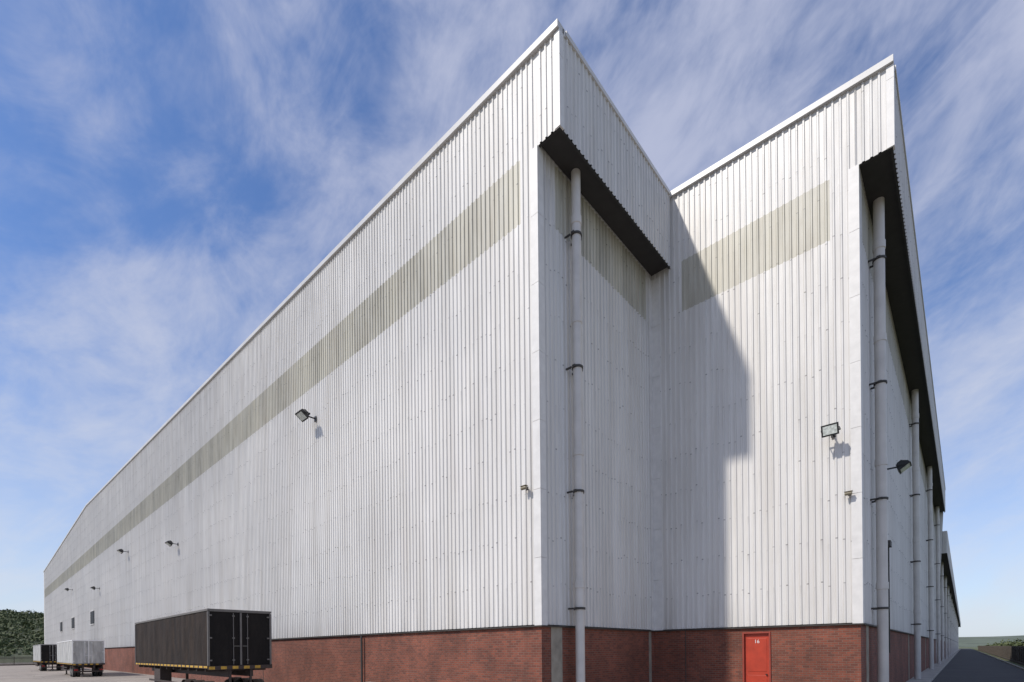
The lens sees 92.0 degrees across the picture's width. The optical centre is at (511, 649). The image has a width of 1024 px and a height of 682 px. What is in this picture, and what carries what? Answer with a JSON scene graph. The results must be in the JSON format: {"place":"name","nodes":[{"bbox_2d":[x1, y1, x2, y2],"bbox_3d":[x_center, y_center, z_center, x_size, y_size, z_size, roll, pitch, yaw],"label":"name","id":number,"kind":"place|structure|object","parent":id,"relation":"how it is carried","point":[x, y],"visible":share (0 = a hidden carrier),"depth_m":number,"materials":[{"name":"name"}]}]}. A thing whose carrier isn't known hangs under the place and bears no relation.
{"place":"outdoors","nodes":[
{"label":"outdoors","id":0,"kind":"place"},
{"bbox_2d":[0,618,43,658],"bbox_3d":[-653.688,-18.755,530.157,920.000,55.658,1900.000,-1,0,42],"label":"hill","id":1,"kind":"structure","parent":0,"point":[17,655],"depth_m":360.24,"materials":[{"name":"green plant"}]},
{"bbox_2d":[0,608,43,656],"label":"hillside trees","id":2,"kind":"object","parent":1,"relation":"on","point":[15,616],"visible":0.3,"depth_m":391.24,"materials":[{"name":"green plant"}]},
{"bbox_2d":[0,662,183,681],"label":"yard","id":3,"kind":"structure","parent":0,"point":[23,673],"depth_m":51.45,"materials":[{"name":"grey concrete"}]},
{"bbox_2d":[0,656,54,665],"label":"palisade fence","id":4,"kind":"object","parent":3,"relation":"on","point":[21,661],"visible":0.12,"depth_m":105.90,"materials":[{"name":"grey metal"}]},
{"bbox_2d":[33,644,62,670],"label":"semi trailer","id":5,"kind":"object","parent":3,"relation":"on","point":[44,655],"visible":0.73,"depth_m":68.34,"materials":[{"name":"metal"}]},
{"bbox_2d":[57,640,104,676],"bbox_3d":[-47.304,0.904,54.020,13.060,3.700,2.546,-1,0,42],"label":"semi trailer","id":6,"kind":"object","parent":3,"relation":"on","point":[74,656],"visible":0.98,"depth_m":50.01,"materials":[{"name":"white paint"}]},
{"bbox_2d":[135,608,271,681],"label":"semi trailer","id":7,"kind":"object","parent":3,"relation":"on","point":[229,643],"visible":1,"depth_m":21.48,"materials":[{"name":"paint"}]},
{"bbox_2d":[0,647,1023,667],"bbox_3d":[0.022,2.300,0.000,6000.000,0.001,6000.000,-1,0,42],"label":"ground","id":8,"kind":"structure","parent":0,"point":[28,660],"depth_m":165.91,"materials":[{"name":"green plant"}]},
{"bbox_2d":[43,19,945,681],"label":"warehouse","id":9,"kind":"structure","parent":8,"relation":"on","point":[587,327],"depth_m":20.14,"materials":[{"name":"white metal"}]},
{"bbox_2d":[165,540,177,545],"bbox_3d":[-31.002,-9.699,45.029,0.726,0.500,0.967,-1,0,42],"label":"floodlight","id":10,"kind":"object","parent":9,"relation":"attached to","point":[170,543],"visible":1,"depth_m":44.76,"materials":[{"name":"black metal"}]},
{"bbox_2d":[295,409,316,421],"bbox_3d":[-11.125,-12.689,26.787,0.759,0.523,1.011,-1,0,42],"label":"floodlight","id":11,"kind":"object","parent":9,"relation":"attached to","point":[302,415],"visible":1,"depth_m":26.55,"materials":[{"name":"black metal"}]},
{"bbox_2d":[520,484,527,490],"bbox_3d":[0.440,-5.495,16.767,0.250,0.138,0.235,-1,0,42],"label":"security camera","id":12,"kind":"object","parent":9,"relation":"attached to","point":[524,487],"visible":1,"depth_m":16.68,"materials":[{"name":"white plastic"}]},
{"bbox_2d":[742,632,770,681],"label":"door","id":13,"kind":"structure","parent":9,"relation":"in","point":[756,647],"depth_m":19.70,"materials":[{"name":"red paint"}]},
{"bbox_2d":[821,422,840,437],"bbox_3d":[11.346,-7.733,17.547,0.561,0.388,0.690,-1,0,42],"label":"floodlight","id":14,"kind":"object","parent":9,"relation":"attached to","point":[832,430],"visible":1,"depth_m":17.34,"materials":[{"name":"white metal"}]},
{"bbox_2d":[844,490,852,495],"bbox_3d":[11.851,-5.505,17.387,0.250,0.138,0.235,-1,0,42],"label":"security camera","id":15,"kind":"object","parent":9,"relation":"attached to","point":[848,493],"visible":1,"depth_m":17.32,"materials":[{"name":"white plastic"}]},
{"bbox_2d":[887,460,911,473],"bbox_3d":[16.993,-8.059,21.791,0.967,0.500,0.726,-1,0,42],"label":"floodlight","id":16,"kind":"object","parent":9,"relation":"attached to","point":[902,466],"visible":0.94,"depth_m":21.51,"materials":[{"name":"black metal"}]},
{"bbox_2d":[936,531,960,662],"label":"warehouse","id":17,"kind":"structure","parent":8,"relation":"on","point":[950,622],"depth_m":84.92,"materials":[{"name":"white metal"}]},
{"bbox_2d":[976,650,1023,669],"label":"kerb","id":18,"kind":"structure","parent":8,"relation":"on","point":[1005,661],"depth_m":61.92,"materials":[{"name":"concrete"}]},
{"bbox_2d":[977,638,1023,646],"bbox_3d":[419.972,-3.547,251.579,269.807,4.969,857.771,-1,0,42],"label":"roadside shrubs","id":19,"kind":"object","parent":8,"relation":"on","point":[1018,642],"visible":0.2,"depth_m":117.25,"materials":[{"name":"green plant"}]},
{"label":"grass bank","id":20,"kind":"object","parent":8,"relation":"on","visible":0},
{"bbox_2d":[978,646,1023,665],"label":"palisade fence","id":21,"kind":"object","parent":20,"relation":"on","point":[1014,654],"visible":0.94,"depth_m":76.63,"materials":[{"name":"grey metal"}]},
{"bbox_2d":[0,0,1023,636],"label":"sky","id":22,"kind":"structure","parent":0,"point":[172,171],"materials":[{"name":"blue"}]},
{"bbox_2d":[906,649,960,681],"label":"concrete apron","id":23,"kind":"object","parent":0,"point":[928,675],"visible":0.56,"depth_m":41.99,"materials":[{"name":"grey concrete"}]},
{"bbox_2d":[932,649,1023,681],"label":"road","id":24,"kind":"structure","parent":0,"point":[967,665],"depth_m":45.22,"materials":[{"name":"grey asphalt"}]},
{"bbox_2d":[959,635,1023,646],"bbox_3d":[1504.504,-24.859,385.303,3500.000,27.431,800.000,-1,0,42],"label":"hill","id":25,"kind":"structure","parent":0,"point":[972,641],"depth_m":806.94,"materials":[{"name":"green plant"}]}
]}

